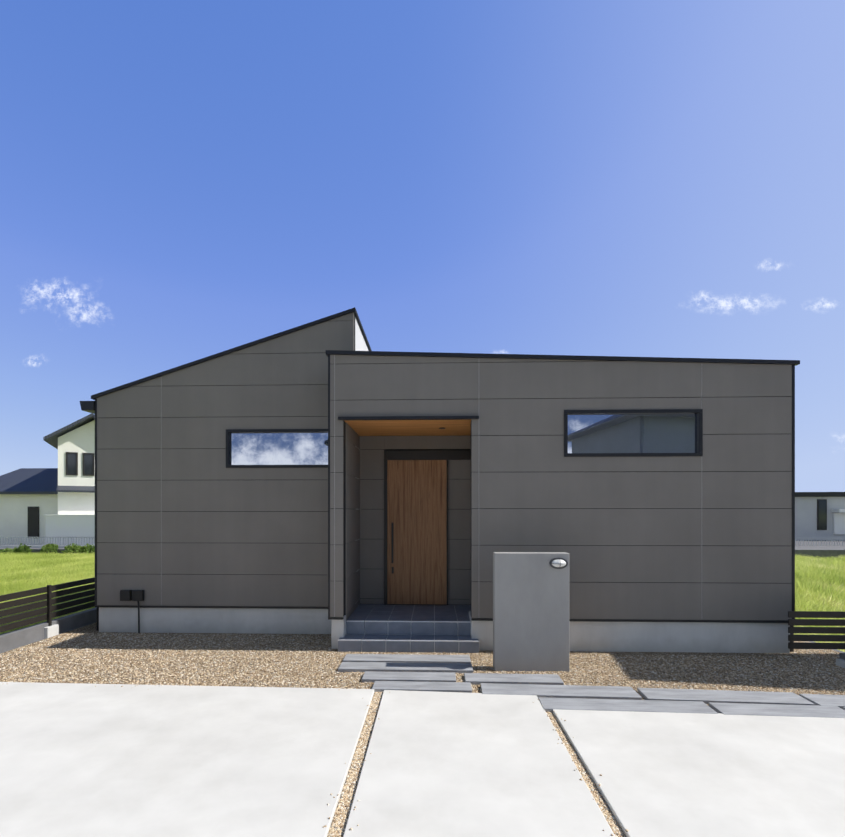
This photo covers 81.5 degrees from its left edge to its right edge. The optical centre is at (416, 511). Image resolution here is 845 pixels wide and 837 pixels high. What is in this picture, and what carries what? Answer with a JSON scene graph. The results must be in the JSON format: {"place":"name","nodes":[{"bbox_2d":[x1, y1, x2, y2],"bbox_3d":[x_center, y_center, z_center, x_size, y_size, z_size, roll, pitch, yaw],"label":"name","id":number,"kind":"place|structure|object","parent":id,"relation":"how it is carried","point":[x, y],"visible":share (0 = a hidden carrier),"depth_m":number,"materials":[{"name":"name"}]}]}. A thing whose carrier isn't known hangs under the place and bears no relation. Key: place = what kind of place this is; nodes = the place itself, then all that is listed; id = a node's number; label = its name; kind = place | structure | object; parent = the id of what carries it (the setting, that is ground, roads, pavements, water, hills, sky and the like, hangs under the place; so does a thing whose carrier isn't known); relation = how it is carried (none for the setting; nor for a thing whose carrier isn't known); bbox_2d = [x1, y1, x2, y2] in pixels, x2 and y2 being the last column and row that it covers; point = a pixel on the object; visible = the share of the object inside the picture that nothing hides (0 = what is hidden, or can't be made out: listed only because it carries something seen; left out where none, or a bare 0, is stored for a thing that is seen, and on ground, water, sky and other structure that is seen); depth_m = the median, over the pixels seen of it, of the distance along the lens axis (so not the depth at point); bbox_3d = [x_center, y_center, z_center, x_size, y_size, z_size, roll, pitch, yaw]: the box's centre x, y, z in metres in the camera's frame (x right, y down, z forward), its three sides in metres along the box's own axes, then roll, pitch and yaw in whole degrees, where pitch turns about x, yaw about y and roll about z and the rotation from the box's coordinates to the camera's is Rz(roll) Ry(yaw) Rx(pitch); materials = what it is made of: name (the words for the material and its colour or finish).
{"place":"outdoors","nodes":[
{"label":"outdoors","id":0,"kind":"place"},
{"bbox_2d":[0,544,85,553],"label":"neighbour plot ground","id":1,"kind":"structure","parent":0,"point":[39,549],"depth_m":22.93,"materials":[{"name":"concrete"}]},
{"bbox_2d":[0,494,57,543],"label":"house wing walls","id":2,"kind":"structure","parent":1,"relation":"on","point":[13,515],"depth_m":26.31,"materials":[{"name":"white paint"}]},
{"bbox_2d":[28,507,38,536],"bbox_3d":[-20.535,0.562,26.269,0.603,1.681,0.080,0,0,2],"label":"window","id":3,"kind":"structure","parent":2,"relation":"attached to","point":[33,521],"depth_m":26.23,"materials":[{"name":"grey glass"}]},
{"bbox_2d":[0,543,94,554],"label":"bushes","id":4,"kind":"object","parent":1,"relation":"on","point":[73,548],"visible":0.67,"depth_m":22.24,"materials":[{"name":"green plant"}]},
{"bbox_2d":[0,537,94,547],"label":"fence","id":5,"kind":"object","parent":1,"relation":"on","point":[31,545],"visible":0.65,"depth_m":23.71,"materials":[{"name":"grey metal"}]},
{"bbox_2d":[43,514,94,544],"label":"neighbouring house wall","id":6,"kind":"structure","parent":1,"relation":"on","point":[69,525],"depth_m":24.64,"materials":[{"name":"white paint"}]},
{"bbox_2d":[58,420,94,514],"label":"neighbour house walls","id":7,"kind":"structure","parent":1,"relation":"on","point":[80,440],"depth_m":25.53,"materials":[{"name":"white paint"}]},
{"bbox_2d":[0,468,57,493],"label":"neighbouring house roof","id":8,"kind":"structure","parent":7,"relation":"attached to","point":[32,481],"depth_m":27.46,"materials":[{"name":"tile"}]},
{"bbox_2d":[43,413,94,492],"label":"neighbouring house roof","id":9,"kind":"structure","parent":7,"relation":"on","point":[51,439],"depth_m":25.23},
{"bbox_2d":[66,452,93,475],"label":"house window frames","id":10,"kind":"structure","parent":7,"relation":"in","point":[76,453],"depth_m":25.49,"materials":[{"name":"black metal"}]},
{"bbox_2d":[67,453,92,473],"bbox_3d":[-17.131,-2.488,25.821,2.094,1.072,0.040,0,0,-28],"label":"window glass","id":11,"kind":"object","parent":10,"relation":"in","point":[71,463],"visible":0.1,"depth_m":25.48,"materials":[{"name":"glass"}]},
{"bbox_2d":[0,551,94,633],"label":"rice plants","id":12,"kind":"object","parent":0,"point":[19,572],"depth_m":15.01,"materials":[{"name":"green plant"}]},
{"bbox_2d":[355,317,368,603],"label":"house walls","id":13,"kind":"structure","parent":0,"point":[360,344],"depth_m":7.38,"materials":[{"name":"white paint"}]},
{"bbox_2d":[91,307,799,399],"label":"house roofs","id":14,"kind":"structure","parent":13,"relation":"on","point":[370,352],"depth_m":6.11,"materials":[{"name":"black metal"}]},
{"bbox_2d":[344,420,470,435],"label":"porch ceiling","id":15,"kind":"structure","parent":0,"point":[404,427],"depth_m":6.74,"materials":[{"name":"brown wood"}]},
{"bbox_2d":[346,423,470,620],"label":"porch siding panels","id":16,"kind":"object","parent":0,"point":[365,521],"visible":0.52,"depth_m":7.44,"materials":[{"name":"grey metal"}]},
{"bbox_2d":[338,604,478,652],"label":"porch tiles","id":17,"kind":"object","parent":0,"point":[413,630],"visible":0.79,"depth_m":6.33,"materials":[{"name":"grey tile"}]},
{"bbox_2d":[338,620,478,641],"bbox_3d":[-0.076,1.508,6.202,1.796,0.193,0.288,0,0,2],"label":"step nosing","id":18,"kind":"object","parent":17,"relation":"attached to","point":[409,640],"visible":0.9,"depth_m":6.09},
{"bbox_2d":[363,605,478,651],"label":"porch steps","id":19,"kind":"structure","parent":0,"point":[411,620],"depth_m":6.35,"materials":[{"name":"grey tile"}]},
{"bbox_2d":[0,622,844,836],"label":"gravel yard","id":20,"kind":"structure","parent":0,"point":[90,628],"depth_m":5.54,"materials":[{"name":"brown gravel"}]},
{"bbox_2d":[0,682,844,836],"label":"driveway slabs","id":21,"kind":"structure","parent":20,"relation":"on","point":[98,760],"depth_m":3.29,"materials":[{"name":"concrete"}]},
{"bbox_2d":[3,683,628,835],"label":"scattered pebbles","id":22,"kind":"object","parent":21,"relation":"on","point":[626,830],"visible":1,"depth_m":3.12,"materials":[{"name":"brown gravel"}]},
{"bbox_2d":[99,607,789,652],"bbox_3d":[0.003,1.687,6.776,9.195,0.700,1.210,0,0,2],"label":"house foundation","id":23,"kind":"object","parent":20,"relation":"on","point":[707,637],"visible":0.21,"depth_m":6.14,"materials":[{"name":"grey concrete"}]},
{"bbox_2d":[328,692,625,836],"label":"gravel strip","id":24,"kind":"object","parent":20,"relation":"on","point":[339,820],"visible":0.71,"depth_m":3.19,"materials":[{"name":"beige gravel"}]},
{"bbox_2d":[493,552,568,671],"bbox_3d":[1.258,1.195,5.417,0.811,1.485,0.150,0,0,2],"label":"gate post","id":25,"kind":"object","parent":20,"relation":"on","point":[530,611],"visible":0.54,"depth_m":5.34,"materials":[{"name":"grey concrete"}]},
{"bbox_2d":[549,558,567,568],"bbox_3d":[1.539,0.559,5.291,0.196,0.123,0.086,0,0,2],"label":"gate post lamp guard","id":26,"kind":"object","parent":25,"relation":"attached to","point":[551,560],"visible":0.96,"depth_m":5.31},
{"bbox_2d":[551,559,565,566],"bbox_3d":[1.540,0.559,5.320,0.157,0.086,0.110,0,0,2],"label":"gate post lamp glass","id":27,"kind":"object","parent":26,"relation":"in","point":[556,562],"visible":0.9,"depth_m":5.28,"materials":[{"name":"white glass"}]},
{"bbox_2d":[338,654,844,717],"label":"stepping stones","id":28,"kind":"object","parent":20,"relation":"on","point":[433,673],"visible":0.83,"depth_m":4.62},
{"bbox_2d":[788,611,844,648],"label":"fence","id":29,"kind":"object","parent":20,"relation":"on","point":[818,622],"visible":1,"depth_m":5.50,"materials":[{"name":"metal"}]},
{"bbox_2d":[836,659,844,667],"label":"fence post blocks","id":30,"kind":"structure","parent":20,"relation":"on","point":[840,662],"depth_m":5.49,"materials":[{"name":"grey concrete"}]},
{"bbox_2d":[0,621,844,653],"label":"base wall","id":31,"kind":"structure","parent":0,"point":[96,621],"depth_m":6.48,"materials":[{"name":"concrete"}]},
{"bbox_2d":[0,607,96,652],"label":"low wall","id":32,"kind":"structure","parent":31,"relation":"on","point":[19,637],"depth_m":6.68,"materials":[{"name":"concrete"}]},
{"bbox_2d":[0,577,94,632],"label":"fence","id":33,"kind":"object","parent":32,"relation":"on","point":[49,595],"visible":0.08,"depth_m":6.79,"materials":[{"name":"metal"}]},
{"bbox_2d":[44,624,58,638],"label":"fence post blocks","id":34,"kind":"structure","parent":31,"relation":"on","point":[51,631],"depth_m":6.80,"materials":[{"name":"white concrete"}]},
{"bbox_2d":[80,355,794,651],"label":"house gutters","id":35,"kind":"object","parent":31,"relation":"on","point":[89,406],"visible":0.5,"depth_m":6.17,"materials":[{"name":"black metal"}]},
{"bbox_2d":[97,312,353,606],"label":"house siding panels","id":36,"kind":"object","parent":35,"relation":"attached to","point":[151,464],"visible":0.85,"depth_m":6.98,"materials":[{"name":"grey metal"}]},
{"bbox_2d":[120,590,143,632],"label":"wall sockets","id":37,"kind":"object","parent":36,"relation":"attached to","point":[132,595],"depth_m":6.96,"materials":[{"name":"black plastic"}]},
{"bbox_2d":[98,315,354,574],"bbox_3d":[-2.752,-0.736,7.067,3.726,4.153,0.160,0,0,2],"label":"joint","id":38,"kind":"object","parent":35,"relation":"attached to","point":[225,448],"visible":0.12,"depth_m":6.99,"materials":[{"name":"grey"}]},
{"bbox_2d":[226,429,327,467],"bbox_3d":[-1.911,-0.896,6.973,1.600,0.548,0.088,0,0,2],"label":"window frame","id":39,"kind":"object","parent":38,"relation":"attached to","point":[228,432],"visible":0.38,"depth_m":6.94,"materials":[{"name":"black metal"}]},
{"bbox_2d":[230,432,327,464],"bbox_3d":[-1.911,-0.896,6.987,1.526,0.474,0.010,0,0,2],"label":"window glass","id":40,"kind":"object","parent":39,"relation":"in","point":[305,448],"visible":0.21,"depth_m":6.98,"materials":[{"name":"glass"}]},
{"bbox_2d":[345,435,470,614],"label":"wall","id":41,"kind":"structure","parent":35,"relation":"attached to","point":[407,450],"depth_m":7.47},
{"bbox_2d":[384,450,470,604],"bbox_3d":[0.186,0.242,7.410,1.362,2.337,0.108,0,0,2],"label":"door frame","id":42,"kind":"object","parent":41,"relation":"attached to","point":[447,455],"visible":0.92,"depth_m":7.41,"materials":[{"name":"grey metal"}]},
{"bbox_2d":[387,460,446,603],"bbox_3d":[0.003,0.308,7.441,0.897,2.184,0.048,0,0,2],"label":"front door","id":43,"kind":"structure","parent":42,"relation":"attached to","point":[417,503],"depth_m":7.42,"materials":[{"name":"brown wood"}]},
{"bbox_2d":[334,355,701,616],"bbox_3d":[1.234,-0.325,6.103,4.546,3.301,0.008,0,0,2],"label":"house joint sealant","id":44,"kind":"object","parent":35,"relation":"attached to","point":[334,485],"visible":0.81,"depth_m":6.18,"materials":[{"name":"grey"}]},
{"bbox_2d":[330,361,790,616],"bbox_3d":[1.750,-0.327,6.171,5.720,3.305,0.160,0,0,2],"label":"house wall backing","id":45,"kind":"object","parent":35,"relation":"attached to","point":[344,517],"visible":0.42,"depth_m":6.10,"materials":[{"name":"grey"}]},
{"bbox_2d":[564,409,702,456],"bbox_3d":[2.665,-0.969,6.074,1.679,0.577,0.088,0,0,2],"label":"window frame","id":46,"kind":"object","parent":45,"relation":"attached to","point":[699,427],"visible":0.83,"depth_m":6.04,"materials":[{"name":"black metal"}]},
{"bbox_2d":[568,413,696,452],"bbox_3d":[2.665,-0.969,6.088,1.605,0.503,0.010,0,0,2],"label":"window glass","id":47,"kind":"object","parent":46,"relation":"in","point":[633,433],"visible":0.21,"depth_m":6.08,"materials":[{"name":"clear glass"}]},
{"bbox_2d":[330,355,791,619],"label":"house siding panels","id":48,"kind":"object","parent":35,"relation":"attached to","point":[744,572],"visible":0.9,"depth_m":6.05,"materials":[{"name":"grey metal"}]},
{"bbox_2d":[338,416,478,428],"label":"porch canopy trim","id":49,"kind":"structure","parent":48,"relation":"attached to","point":[412,418],"depth_m":6.10,"materials":[{"name":"black metal"}]},
{"bbox_2d":[839,653,844,659],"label":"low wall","id":50,"kind":"structure","parent":31,"relation":"on","point":[841,655],"depth_m":5.52,"materials":[{"name":"concrete"}]},
{"bbox_2d":[0,0,844,491],"label":"sky","id":51,"kind":"structure","parent":0,"point":[182,182],"materials":[{"name":"blue"}]},
{"bbox_2d":[794,554,844,651],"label":"meadow grass","id":52,"kind":"structure","parent":0,"point":[820,584],"depth_m":11.31,"materials":[{"name":"green plant"}]},
{"bbox_2d":[795,497,844,540],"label":"neighbour house walls","id":53,"kind":"structure","parent":0,"point":[805,518],"depth_m":29.95,"materials":[{"name":"white paint"}]},
{"bbox_2d":[795,492,844,496],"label":"roof","id":54,"kind":"structure","parent":53,"relation":"on","point":[819,494],"depth_m":29.67,"materials":[{"name":"black metal"}]},
{"bbox_2d":[817,499,826,529],"bbox_3d":[24.687,0.180,29.869,0.519,1.869,0.080,0,0,8],"label":"window frame","id":55,"kind":"object","parent":53,"relation":"in","point":[817,514],"visible":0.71,"depth_m":29.83,"materials":[{"name":"black metal"}]},
{"bbox_2d":[818,500,825,528],"bbox_3d":[24.680,0.180,29.819,0.419,1.769,0.019,0,0,8],"label":"window","id":56,"kind":"structure","parent":55,"relation":"in","point":[821,514],"depth_m":29.81,"materials":[{"name":"black glass"}]},
{"bbox_2d":[831,509,844,533],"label":"neighbour house shutter","id":57,"kind":"object","parent":53,"relation":"attached to","point":[838,521],"visible":1,"depth_m":29.64,"materials":[{"name":"white metal"}]},
{"bbox_2d":[795,540,844,557],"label":"neighbour plot ground","id":58,"kind":"structure","parent":0,"point":[825,551],"depth_m":22.71,"materials":[{"name":"concrete"}]},
{"bbox_2d":[795,538,844,545],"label":"fence","id":59,"kind":"object","parent":58,"relation":"on","point":[821,541],"visible":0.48,"depth_m":25.17,"materials":[{"name":"grey metal"}]}
]}

